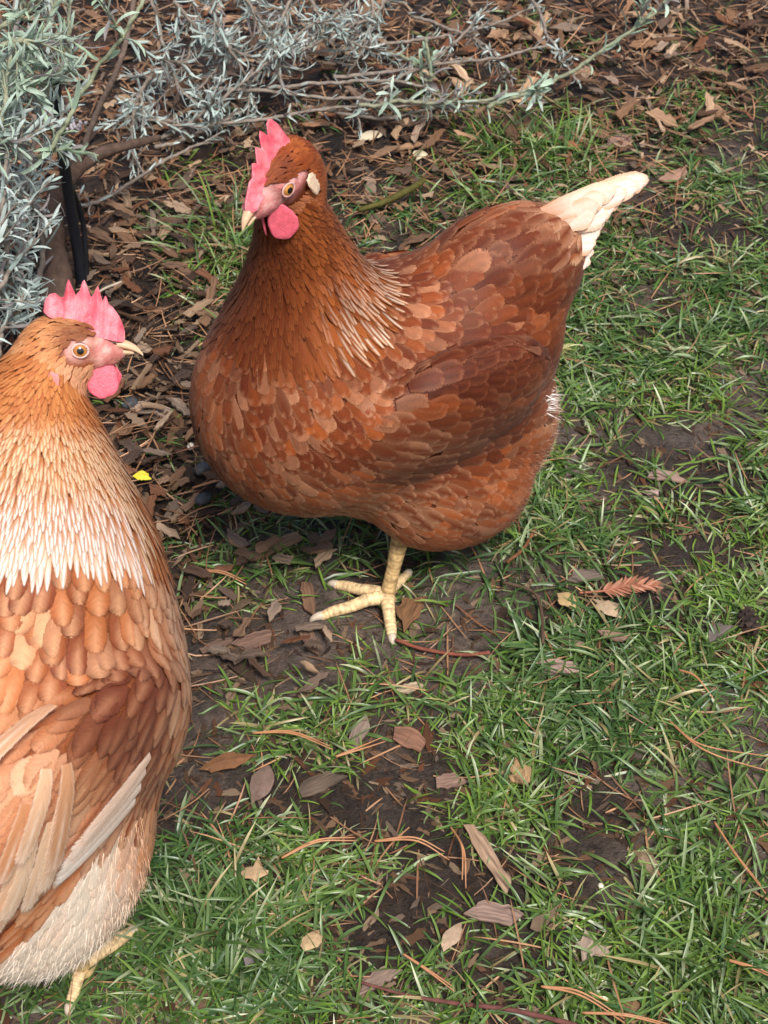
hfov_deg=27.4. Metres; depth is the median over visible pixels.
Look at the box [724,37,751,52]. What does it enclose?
wood chip
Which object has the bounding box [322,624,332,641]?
wood chip
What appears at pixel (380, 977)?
wood chip
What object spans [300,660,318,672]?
wood chip
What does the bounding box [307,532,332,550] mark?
wood chip
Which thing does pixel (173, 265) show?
wood chip
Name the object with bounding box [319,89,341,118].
wood chip
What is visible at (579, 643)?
wood chip
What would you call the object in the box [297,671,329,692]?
wood chip
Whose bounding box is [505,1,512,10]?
wood chip
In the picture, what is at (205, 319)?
wood chip
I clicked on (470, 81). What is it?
wood chip
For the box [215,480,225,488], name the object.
wood chip
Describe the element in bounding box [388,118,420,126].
wood chip
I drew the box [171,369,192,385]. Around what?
wood chip
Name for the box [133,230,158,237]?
wood chip
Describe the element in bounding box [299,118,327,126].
wood chip
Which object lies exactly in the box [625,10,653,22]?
wood chip
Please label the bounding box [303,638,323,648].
wood chip
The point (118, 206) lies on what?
wood chip
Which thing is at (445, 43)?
wood chip
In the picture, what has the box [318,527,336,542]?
wood chip
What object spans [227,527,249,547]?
wood chip
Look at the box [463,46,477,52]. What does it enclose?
wood chip
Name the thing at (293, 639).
wood chip
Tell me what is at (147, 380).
wood chip
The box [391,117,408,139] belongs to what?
wood chip
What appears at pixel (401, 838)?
conifer needles
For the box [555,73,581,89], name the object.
wood chip
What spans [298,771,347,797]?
wood chip
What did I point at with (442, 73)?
wood chip
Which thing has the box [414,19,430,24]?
wood chip
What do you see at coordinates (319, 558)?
wood chip
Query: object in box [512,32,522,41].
wood chip
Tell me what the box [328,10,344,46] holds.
wood chip
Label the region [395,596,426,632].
wood chip
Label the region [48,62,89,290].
irrigation pipe
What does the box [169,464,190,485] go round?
wood chip
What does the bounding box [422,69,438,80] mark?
wood chip
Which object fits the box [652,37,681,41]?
wood chip
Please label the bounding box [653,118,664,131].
wood chip
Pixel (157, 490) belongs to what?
wood chip
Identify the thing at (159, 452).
wood chip
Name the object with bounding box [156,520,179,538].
wood chip
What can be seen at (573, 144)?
wood chip
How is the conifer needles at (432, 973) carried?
on the grass at (678, 926)
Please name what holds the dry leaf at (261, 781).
on the ground at (604, 846)
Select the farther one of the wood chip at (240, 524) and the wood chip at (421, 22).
the wood chip at (421, 22)
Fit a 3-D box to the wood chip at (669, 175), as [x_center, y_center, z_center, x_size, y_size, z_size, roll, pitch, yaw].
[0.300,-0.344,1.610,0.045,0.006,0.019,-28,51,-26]
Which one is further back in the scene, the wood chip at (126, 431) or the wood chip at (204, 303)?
the wood chip at (204, 303)
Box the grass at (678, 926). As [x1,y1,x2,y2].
[0,0,767,1023]
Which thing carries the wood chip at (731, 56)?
on the ground at (604, 846)
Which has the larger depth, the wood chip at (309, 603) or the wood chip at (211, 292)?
the wood chip at (211, 292)
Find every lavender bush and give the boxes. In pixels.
[0,0,160,357]
[65,0,679,218]
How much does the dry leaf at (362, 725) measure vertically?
0.003 m
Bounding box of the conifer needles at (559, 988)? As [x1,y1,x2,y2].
[541,985,625,1023]
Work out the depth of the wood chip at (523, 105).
1.69 m
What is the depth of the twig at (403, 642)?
1.14 m
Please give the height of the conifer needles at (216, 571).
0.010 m
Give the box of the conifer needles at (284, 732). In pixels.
[252,730,331,749]
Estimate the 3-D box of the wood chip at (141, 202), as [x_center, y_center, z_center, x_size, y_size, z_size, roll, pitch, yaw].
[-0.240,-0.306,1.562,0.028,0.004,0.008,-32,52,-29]
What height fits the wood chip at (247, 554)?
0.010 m
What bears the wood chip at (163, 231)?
on the ground at (604, 846)
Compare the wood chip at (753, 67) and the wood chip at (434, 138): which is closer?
the wood chip at (434, 138)
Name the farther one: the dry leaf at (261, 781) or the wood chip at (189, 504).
the wood chip at (189, 504)
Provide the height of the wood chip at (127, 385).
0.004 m
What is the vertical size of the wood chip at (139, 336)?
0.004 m
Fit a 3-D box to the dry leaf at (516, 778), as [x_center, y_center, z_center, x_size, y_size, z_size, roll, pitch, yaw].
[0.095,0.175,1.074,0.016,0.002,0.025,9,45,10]
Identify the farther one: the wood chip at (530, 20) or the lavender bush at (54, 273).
the wood chip at (530, 20)
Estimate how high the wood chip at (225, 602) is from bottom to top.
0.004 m
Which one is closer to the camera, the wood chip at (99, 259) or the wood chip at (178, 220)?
the wood chip at (99, 259)
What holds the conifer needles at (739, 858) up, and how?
on the ground at (604, 846)
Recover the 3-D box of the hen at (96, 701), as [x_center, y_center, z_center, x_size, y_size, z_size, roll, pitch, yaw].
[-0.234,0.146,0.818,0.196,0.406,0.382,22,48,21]
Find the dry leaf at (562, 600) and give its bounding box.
[556,592,580,609]
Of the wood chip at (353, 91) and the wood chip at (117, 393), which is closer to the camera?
the wood chip at (117, 393)
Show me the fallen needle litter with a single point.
(160, 310)
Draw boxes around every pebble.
[121,396,137,408]
[193,461,210,475]
[194,492,211,505]
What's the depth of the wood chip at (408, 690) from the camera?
1.12 m
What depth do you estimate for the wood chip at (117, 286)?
1.45 m
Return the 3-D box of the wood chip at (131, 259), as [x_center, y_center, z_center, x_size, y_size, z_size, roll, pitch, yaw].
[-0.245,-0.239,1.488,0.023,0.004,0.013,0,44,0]
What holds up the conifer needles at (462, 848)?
on the ground at (604, 846)
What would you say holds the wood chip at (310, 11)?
on the ground at (604, 846)
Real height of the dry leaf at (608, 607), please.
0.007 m
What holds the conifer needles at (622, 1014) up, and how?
on the ground at (604, 846)
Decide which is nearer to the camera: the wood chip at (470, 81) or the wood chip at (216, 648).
the wood chip at (216, 648)
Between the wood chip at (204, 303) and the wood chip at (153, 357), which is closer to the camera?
the wood chip at (153, 357)
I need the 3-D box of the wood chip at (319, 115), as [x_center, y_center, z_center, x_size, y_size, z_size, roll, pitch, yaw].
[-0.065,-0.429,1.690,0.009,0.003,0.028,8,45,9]
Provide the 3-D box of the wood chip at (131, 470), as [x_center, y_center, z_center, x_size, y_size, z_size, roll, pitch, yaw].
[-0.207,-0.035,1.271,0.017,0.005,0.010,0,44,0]
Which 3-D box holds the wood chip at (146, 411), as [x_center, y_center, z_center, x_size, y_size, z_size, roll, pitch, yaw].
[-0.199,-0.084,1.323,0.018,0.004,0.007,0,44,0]
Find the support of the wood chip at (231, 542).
on the ground at (604, 846)
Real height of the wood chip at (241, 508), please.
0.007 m
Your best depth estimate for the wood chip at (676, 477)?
1.28 m
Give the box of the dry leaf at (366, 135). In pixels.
[357,130,382,140]
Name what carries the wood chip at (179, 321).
on the ground at (604, 846)
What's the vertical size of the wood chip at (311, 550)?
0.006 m
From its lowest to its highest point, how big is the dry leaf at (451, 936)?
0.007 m
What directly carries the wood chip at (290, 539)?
on the ground at (604, 846)
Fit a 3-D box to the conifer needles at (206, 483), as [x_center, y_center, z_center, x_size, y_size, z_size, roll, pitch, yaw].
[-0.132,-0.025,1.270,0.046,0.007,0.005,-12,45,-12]
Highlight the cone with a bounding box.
[737,606,760,636]
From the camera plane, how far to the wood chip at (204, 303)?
1.42 m
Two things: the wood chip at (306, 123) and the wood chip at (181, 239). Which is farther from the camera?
the wood chip at (306, 123)
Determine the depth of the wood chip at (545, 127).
1.67 m
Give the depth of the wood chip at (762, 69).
1.75 m
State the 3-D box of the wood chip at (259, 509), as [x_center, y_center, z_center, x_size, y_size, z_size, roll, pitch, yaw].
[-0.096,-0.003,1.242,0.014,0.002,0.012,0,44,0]
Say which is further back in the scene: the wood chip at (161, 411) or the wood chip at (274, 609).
the wood chip at (161, 411)
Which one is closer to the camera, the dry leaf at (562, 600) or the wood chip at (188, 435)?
the dry leaf at (562, 600)
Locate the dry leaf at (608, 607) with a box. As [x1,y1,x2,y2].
[590,598,621,618]
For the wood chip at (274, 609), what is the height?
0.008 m
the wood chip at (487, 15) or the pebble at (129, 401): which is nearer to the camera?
the pebble at (129, 401)
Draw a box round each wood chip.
[88,227,117,242]
[92,252,110,264]
[97,260,118,271]
[103,380,125,402]
[104,199,133,216]
[109,242,116,258]
[109,300,124,306]
[111,253,136,263]
[111,266,129,271]
[112,210,131,223]
[112,281,123,290]
[115,232,136,243]
[118,439,144,452]
[119,423,136,434]
[121,259,131,278]
[121,380,134,390]
[122,190,132,208]
[122,274,141,292]
[122,373,132,380]
[122,449,141,464]
[123,243,140,247]
[123,325,135,328]
[124,463,137,473]
[130,364,151,389]
[130,401,171,416]
[132,198,154,207]
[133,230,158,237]
[134,327,145,343]
[136,341,151,352]
[136,410,157,413]
[137,373,155,388]
[140,402,164,408]
[140,455,159,461]
[143,447,171,455]
[146,494,156,516]
[148,353,158,362]
[149,209,156,235]
[149,483,166,496]
[151,346,172,354]
[154,411,172,429]
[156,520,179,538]
[157,220,174,240]
[158,215,185,224]
[158,474,169,484]
[159,261,187,269]
[166,397,189,416]
[167,232,203,248]
[168,477,189,490]
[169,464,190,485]
[169,512,181,522]
[171,200,191,213]
[171,217,183,225]
[171,267,191,276]
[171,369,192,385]
[173,226,203,242]
[173,986,217,1010]
[174,319,186,324]
[178,213,205,222]
[178,248,199,252]
[179,515,189,524]
[180,380,190,389]
[180,493,199,511]
[181,565,212,577]
[182,299,214,317]
[184,200,206,220]
[184,427,193,440]
[190,290,217,296]
[192,308,211,315]
[194,268,221,290]
[198,275,217,316]
[198,311,213,326]
[199,636,235,653]
[201,470,219,480]
[204,284,218,301]
[208,644,228,653]
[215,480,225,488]
[215,565,233,571]
[217,598,230,606]
[217,619,232,628]
[217,649,244,664]
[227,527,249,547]
[228,538,247,549]
[230,495,243,506]
[231,504,247,514]
[231,629,274,650]
[233,547,261,560]
[233,617,251,636]
[235,520,250,527]
[235,648,267,660]
[236,556,248,565]
[240,501,251,507]
[248,658,272,676]
[253,504,269,513]
[255,534,280,553]
[265,531,301,556]
[266,599,281,621]
[272,553,293,564]
[281,634,310,642]
[295,622,326,630]
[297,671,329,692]
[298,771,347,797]
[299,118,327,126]
[299,630,318,655]
[300,582,315,614]
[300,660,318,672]
[301,545,326,554]
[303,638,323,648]
[304,7,312,22]
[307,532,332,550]
[313,41,338,54]
[313,549,336,568]
[316,111,326,118]
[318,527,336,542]
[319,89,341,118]
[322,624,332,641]
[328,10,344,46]
[342,68,364,78]
[343,86,364,102]
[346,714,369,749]
[357,64,386,67]
[359,966,402,994]
[374,0,382,7]
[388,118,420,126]
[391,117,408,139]
[393,726,425,752]
[395,142,422,149]
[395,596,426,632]
[397,681,423,693]
[410,114,429,143]
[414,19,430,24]
[421,129,446,148]
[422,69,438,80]
[436,84,463,99]
[436,772,468,789]
[438,24,464,49]
[439,78,451,98]
[440,58,447,76]
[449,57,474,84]
[449,77,467,92]
[453,130,477,141]
[460,78,472,92]
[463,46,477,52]
[463,824,510,894]
[463,900,523,926]
[472,106,484,117]
[475,125,502,140]
[476,115,500,122]
[481,11,492,16]
[485,19,515,29]
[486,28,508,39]
[495,24,516,28]
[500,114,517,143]
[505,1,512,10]
[506,13,532,25]
[506,78,516,91]
[507,113,520,124]
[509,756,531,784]
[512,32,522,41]
[512,76,538,102]
[517,104,534,109]
[518,116,537,136]
[519,13,538,26]
[528,29,553,50]
[532,121,551,133]
[533,11,550,38]
[533,659,578,674]
[536,131,549,139]
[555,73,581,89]
[557,18,563,48]
[560,633,583,650]
[562,137,578,151]
[565,454,587,476]
[565,569,603,582]
[572,77,600,83]
[585,84,603,93]
[597,630,633,641]
[603,76,618,86]
[607,129,633,145]
[615,97,637,120]
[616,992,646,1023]
[619,0,633,17]
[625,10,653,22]
[629,39,657,47]
[642,489,658,496]
[645,108,677,127]
[647,469,689,482]
[652,34,674,50]
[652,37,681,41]
[653,0,663,11]
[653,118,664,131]
[658,166,687,183]
[663,51,677,58]
[666,43,679,53]
[685,0,688,10]
[688,114,716,128]
[699,67,729,74]
[699,110,717,115]
[705,91,714,124]
[706,623,732,642]
[714,104,729,123]
[714,109,725,116]
[715,41,735,56]
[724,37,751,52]
[724,82,748,91]
[729,36,745,59]
[739,19,762,28]
[742,63,767,71]
[753,67,767,72]
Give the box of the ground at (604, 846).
[0,0,767,1023]
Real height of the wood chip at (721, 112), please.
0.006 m
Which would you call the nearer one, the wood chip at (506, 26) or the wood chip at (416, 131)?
the wood chip at (416, 131)
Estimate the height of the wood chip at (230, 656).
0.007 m
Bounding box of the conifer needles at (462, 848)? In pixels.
[450,826,465,887]
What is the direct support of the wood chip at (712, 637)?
on the ground at (604, 846)
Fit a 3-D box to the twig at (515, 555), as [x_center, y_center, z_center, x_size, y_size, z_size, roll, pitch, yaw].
[0.107,0.026,1.213,0.006,0.008,0.047,23,49,22]
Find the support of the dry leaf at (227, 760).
on the ground at (604, 846)
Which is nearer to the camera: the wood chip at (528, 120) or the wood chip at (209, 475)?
the wood chip at (209, 475)
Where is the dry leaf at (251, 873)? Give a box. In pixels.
[241,856,268,882]
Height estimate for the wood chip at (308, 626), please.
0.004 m
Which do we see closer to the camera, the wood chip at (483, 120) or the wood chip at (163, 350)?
the wood chip at (163, 350)
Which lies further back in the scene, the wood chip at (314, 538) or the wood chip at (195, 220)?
the wood chip at (195, 220)
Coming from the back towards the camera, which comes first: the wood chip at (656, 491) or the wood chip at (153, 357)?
the wood chip at (153, 357)
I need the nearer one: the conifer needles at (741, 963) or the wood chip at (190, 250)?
the conifer needles at (741, 963)
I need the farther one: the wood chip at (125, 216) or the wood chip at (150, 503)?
the wood chip at (125, 216)
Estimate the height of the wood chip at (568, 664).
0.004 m
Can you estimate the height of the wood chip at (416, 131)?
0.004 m
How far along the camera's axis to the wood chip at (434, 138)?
1.64 m
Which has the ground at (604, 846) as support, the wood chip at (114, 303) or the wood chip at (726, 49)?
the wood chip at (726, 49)
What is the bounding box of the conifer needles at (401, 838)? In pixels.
[374,836,449,859]
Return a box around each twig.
[358,981,576,1023]
[395,638,489,656]
[502,581,544,644]
[506,528,535,563]
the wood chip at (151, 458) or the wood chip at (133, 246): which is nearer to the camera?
the wood chip at (151, 458)
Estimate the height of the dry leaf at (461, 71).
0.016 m
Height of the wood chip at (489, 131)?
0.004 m
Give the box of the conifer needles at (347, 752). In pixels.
[335,737,385,757]
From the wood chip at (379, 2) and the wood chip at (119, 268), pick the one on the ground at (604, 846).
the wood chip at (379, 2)
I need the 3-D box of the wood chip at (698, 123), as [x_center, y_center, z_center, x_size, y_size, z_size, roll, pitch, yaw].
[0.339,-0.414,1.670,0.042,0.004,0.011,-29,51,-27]
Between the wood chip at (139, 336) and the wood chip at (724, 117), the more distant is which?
the wood chip at (724, 117)
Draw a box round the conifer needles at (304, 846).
[281,837,356,858]
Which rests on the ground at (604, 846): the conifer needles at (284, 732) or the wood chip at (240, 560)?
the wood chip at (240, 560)
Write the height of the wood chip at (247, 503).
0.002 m
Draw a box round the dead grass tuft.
[559,344,580,369]
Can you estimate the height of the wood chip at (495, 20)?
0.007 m
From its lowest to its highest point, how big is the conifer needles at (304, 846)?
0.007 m
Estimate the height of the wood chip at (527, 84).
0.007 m
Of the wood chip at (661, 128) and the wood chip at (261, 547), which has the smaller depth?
the wood chip at (261, 547)
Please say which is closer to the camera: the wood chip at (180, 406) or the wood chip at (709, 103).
the wood chip at (180, 406)
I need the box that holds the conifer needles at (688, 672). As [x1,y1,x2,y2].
[678,669,713,698]
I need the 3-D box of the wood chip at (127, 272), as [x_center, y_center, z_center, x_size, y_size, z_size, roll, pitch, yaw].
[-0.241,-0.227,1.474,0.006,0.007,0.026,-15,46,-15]
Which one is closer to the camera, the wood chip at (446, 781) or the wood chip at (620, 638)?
the wood chip at (446, 781)
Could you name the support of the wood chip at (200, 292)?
on the ground at (604, 846)
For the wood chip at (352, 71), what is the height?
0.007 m
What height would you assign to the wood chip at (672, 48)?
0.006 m
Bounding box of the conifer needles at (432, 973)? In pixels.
[403,953,453,990]
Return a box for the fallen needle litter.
[0,0,767,1023]
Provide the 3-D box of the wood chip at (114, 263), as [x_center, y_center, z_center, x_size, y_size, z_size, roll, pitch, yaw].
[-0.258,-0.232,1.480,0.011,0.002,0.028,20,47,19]
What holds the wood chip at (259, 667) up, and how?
on the ground at (604, 846)
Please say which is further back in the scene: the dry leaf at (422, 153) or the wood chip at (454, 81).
the wood chip at (454, 81)
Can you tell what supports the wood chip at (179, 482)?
on the ground at (604, 846)
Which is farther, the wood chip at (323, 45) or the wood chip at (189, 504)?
the wood chip at (323, 45)
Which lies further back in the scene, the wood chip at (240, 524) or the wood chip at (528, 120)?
the wood chip at (528, 120)
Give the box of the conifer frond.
[579,575,662,597]
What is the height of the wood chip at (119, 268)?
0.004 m
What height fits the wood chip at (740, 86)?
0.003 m
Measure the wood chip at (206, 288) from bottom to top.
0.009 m
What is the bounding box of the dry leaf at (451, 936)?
[441,923,462,951]
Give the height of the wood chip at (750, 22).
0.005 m
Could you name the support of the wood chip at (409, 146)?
on the ground at (604, 846)
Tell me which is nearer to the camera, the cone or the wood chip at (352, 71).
the cone
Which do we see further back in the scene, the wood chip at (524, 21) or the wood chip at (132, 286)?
the wood chip at (524, 21)
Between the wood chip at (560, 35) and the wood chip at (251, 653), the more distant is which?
the wood chip at (560, 35)
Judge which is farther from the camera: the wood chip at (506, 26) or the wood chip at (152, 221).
the wood chip at (506, 26)
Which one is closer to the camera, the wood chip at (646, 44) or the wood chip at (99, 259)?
the wood chip at (99, 259)
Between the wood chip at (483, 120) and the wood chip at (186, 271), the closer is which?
the wood chip at (186, 271)
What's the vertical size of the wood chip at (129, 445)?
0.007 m
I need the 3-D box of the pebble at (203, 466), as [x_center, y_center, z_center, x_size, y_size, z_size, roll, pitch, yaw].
[-0.148,-0.035,1.283,0.016,0.009,0.013,-28,50,-26]
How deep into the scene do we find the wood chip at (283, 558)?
1.20 m
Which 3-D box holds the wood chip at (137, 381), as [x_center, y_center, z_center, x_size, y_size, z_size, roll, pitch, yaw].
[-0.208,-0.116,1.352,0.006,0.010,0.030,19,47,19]
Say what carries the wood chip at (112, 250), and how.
on the ground at (604, 846)
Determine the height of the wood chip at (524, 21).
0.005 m
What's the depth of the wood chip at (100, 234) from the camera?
1.51 m
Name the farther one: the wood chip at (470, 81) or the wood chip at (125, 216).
the wood chip at (470, 81)
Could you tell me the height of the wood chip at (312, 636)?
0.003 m
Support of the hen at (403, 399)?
on the ground at (604, 846)
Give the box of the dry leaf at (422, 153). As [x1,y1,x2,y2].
[413,150,427,160]
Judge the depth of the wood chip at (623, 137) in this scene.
1.66 m
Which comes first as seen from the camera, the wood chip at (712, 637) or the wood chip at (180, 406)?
the wood chip at (712, 637)
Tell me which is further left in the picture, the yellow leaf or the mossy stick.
the yellow leaf
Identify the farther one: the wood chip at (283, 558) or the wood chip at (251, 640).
the wood chip at (283, 558)
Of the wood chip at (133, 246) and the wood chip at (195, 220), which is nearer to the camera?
the wood chip at (133, 246)
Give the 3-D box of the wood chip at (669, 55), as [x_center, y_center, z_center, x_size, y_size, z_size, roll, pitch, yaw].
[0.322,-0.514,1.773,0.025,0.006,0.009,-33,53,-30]
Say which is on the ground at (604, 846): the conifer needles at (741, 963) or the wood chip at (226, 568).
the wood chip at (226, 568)
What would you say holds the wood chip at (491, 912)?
on the ground at (604, 846)
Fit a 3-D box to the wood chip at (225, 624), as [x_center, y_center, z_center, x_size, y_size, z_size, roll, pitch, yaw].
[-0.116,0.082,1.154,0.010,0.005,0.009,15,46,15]
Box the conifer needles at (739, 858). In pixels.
[713,821,765,893]
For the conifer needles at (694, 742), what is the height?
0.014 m
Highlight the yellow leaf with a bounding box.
[133,470,150,480]
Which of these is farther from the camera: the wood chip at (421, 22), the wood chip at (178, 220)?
the wood chip at (421, 22)
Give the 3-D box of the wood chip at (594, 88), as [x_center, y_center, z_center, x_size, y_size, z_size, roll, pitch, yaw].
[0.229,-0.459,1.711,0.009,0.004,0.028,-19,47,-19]
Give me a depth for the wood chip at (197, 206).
1.55 m
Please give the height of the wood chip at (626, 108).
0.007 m
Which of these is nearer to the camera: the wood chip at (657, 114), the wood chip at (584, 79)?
the wood chip at (657, 114)
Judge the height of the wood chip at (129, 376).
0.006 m
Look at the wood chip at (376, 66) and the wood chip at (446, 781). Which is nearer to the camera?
the wood chip at (446, 781)
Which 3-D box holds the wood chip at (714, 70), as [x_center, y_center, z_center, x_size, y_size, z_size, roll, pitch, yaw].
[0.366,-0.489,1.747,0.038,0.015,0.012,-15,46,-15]
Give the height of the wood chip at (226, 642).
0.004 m
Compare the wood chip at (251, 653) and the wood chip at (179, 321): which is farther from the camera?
the wood chip at (179, 321)
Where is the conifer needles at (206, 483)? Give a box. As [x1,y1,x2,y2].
[192,480,218,488]
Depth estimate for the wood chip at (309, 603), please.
1.18 m
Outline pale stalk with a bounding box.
[100,281,121,292]
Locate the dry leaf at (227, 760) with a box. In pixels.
[199,752,255,772]
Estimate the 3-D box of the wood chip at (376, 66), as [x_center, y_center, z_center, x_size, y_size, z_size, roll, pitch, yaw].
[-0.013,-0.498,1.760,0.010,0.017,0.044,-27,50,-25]
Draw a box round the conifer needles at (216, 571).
[206,569,246,584]
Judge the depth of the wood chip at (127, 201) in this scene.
1.57 m
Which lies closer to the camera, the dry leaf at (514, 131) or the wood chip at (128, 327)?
the wood chip at (128, 327)
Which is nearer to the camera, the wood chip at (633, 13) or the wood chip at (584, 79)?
the wood chip at (584, 79)
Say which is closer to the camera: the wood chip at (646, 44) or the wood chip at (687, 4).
the wood chip at (646, 44)
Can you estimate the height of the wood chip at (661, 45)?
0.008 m
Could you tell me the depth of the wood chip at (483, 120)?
1.67 m
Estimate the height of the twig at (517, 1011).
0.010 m
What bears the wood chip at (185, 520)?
on the ground at (604, 846)
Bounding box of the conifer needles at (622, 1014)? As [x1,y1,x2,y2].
[582,1011,667,1023]
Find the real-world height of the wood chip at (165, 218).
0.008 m
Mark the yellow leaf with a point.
(141, 475)
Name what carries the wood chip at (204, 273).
on the ground at (604, 846)
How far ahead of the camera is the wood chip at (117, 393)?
1.34 m
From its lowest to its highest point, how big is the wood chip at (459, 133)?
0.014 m
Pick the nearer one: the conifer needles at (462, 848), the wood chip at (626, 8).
the conifer needles at (462, 848)
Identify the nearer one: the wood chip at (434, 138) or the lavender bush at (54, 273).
the lavender bush at (54, 273)
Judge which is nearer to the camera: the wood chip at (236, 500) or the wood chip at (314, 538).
the wood chip at (314, 538)
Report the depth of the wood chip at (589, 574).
1.20 m
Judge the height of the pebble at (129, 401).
0.008 m
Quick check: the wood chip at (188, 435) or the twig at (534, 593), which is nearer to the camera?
the twig at (534, 593)
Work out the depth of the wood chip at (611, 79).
1.74 m
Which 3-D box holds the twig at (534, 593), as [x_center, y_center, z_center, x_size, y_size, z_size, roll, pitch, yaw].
[0.111,0.072,1.166,0.021,0.008,0.066,-17,47,-17]
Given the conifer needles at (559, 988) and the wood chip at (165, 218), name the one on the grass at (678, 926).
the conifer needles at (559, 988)
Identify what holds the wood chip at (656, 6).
on the ground at (604, 846)
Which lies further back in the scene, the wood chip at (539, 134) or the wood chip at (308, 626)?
the wood chip at (539, 134)
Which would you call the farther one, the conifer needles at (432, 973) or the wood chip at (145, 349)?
the wood chip at (145, 349)
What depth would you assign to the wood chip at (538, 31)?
1.80 m
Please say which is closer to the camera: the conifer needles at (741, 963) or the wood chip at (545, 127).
the conifer needles at (741, 963)
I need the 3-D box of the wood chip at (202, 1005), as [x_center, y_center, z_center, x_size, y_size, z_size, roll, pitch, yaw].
[-0.114,0.295,0.951,0.029,0.003,0.018,0,44,0]
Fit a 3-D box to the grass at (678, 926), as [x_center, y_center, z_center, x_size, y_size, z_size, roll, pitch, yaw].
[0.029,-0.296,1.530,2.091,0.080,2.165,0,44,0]
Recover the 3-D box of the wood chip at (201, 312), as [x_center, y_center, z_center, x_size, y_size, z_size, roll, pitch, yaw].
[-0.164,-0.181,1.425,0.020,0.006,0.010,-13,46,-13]
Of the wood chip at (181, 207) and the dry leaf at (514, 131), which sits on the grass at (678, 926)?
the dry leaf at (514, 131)
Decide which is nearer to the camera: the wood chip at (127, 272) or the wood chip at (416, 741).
the wood chip at (416, 741)
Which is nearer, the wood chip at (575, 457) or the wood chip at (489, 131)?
the wood chip at (575, 457)
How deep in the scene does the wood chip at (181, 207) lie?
1.56 m
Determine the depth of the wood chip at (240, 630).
1.15 m
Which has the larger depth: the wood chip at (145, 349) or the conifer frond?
the wood chip at (145, 349)
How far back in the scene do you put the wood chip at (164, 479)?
1.27 m
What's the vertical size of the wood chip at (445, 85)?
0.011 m
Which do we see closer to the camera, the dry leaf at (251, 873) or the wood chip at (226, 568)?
the dry leaf at (251, 873)
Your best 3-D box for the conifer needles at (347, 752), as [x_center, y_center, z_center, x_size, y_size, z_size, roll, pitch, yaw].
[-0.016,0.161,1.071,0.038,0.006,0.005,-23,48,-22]
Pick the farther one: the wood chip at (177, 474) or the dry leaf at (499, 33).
the dry leaf at (499, 33)
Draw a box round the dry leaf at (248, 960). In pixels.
[243,934,263,966]
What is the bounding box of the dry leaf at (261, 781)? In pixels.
[250,766,273,805]
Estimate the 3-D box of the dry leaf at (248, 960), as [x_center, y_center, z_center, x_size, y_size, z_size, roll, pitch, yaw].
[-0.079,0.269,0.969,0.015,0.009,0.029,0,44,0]
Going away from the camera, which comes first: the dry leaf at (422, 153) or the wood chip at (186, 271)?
the wood chip at (186, 271)
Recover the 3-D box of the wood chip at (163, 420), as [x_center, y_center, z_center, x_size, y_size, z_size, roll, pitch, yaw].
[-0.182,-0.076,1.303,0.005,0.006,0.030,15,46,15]
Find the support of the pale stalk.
on the ground at (604, 846)
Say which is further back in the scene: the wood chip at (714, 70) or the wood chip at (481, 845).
the wood chip at (714, 70)
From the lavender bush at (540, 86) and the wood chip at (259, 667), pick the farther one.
the lavender bush at (540, 86)
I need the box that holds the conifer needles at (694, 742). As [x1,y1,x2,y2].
[668,720,767,770]
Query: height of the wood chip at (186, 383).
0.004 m
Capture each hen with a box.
[0,280,192,1016]
[189,119,648,643]
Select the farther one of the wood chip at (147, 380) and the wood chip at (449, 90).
the wood chip at (449, 90)
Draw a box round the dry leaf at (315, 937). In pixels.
[300,930,321,950]
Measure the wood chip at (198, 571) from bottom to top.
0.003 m
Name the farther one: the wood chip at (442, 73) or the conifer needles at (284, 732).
the wood chip at (442, 73)
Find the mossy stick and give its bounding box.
[358,177,426,211]
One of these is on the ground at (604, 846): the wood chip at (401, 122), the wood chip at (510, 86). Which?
the wood chip at (510, 86)
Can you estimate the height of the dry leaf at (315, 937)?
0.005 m
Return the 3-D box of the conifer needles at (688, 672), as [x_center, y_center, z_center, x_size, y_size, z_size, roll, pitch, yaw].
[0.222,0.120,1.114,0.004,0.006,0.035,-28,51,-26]
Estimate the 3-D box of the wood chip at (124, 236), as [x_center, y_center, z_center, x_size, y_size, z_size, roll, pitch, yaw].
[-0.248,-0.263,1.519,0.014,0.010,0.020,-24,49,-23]
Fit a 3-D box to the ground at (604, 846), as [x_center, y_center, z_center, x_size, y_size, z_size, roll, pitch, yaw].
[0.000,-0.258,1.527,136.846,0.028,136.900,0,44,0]
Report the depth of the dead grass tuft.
1.39 m
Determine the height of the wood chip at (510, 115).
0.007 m
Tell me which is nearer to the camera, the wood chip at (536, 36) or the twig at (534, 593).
the twig at (534, 593)
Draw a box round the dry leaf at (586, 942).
[575,930,608,961]
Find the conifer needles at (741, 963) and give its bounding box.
[723,958,767,975]
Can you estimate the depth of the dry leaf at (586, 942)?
0.97 m

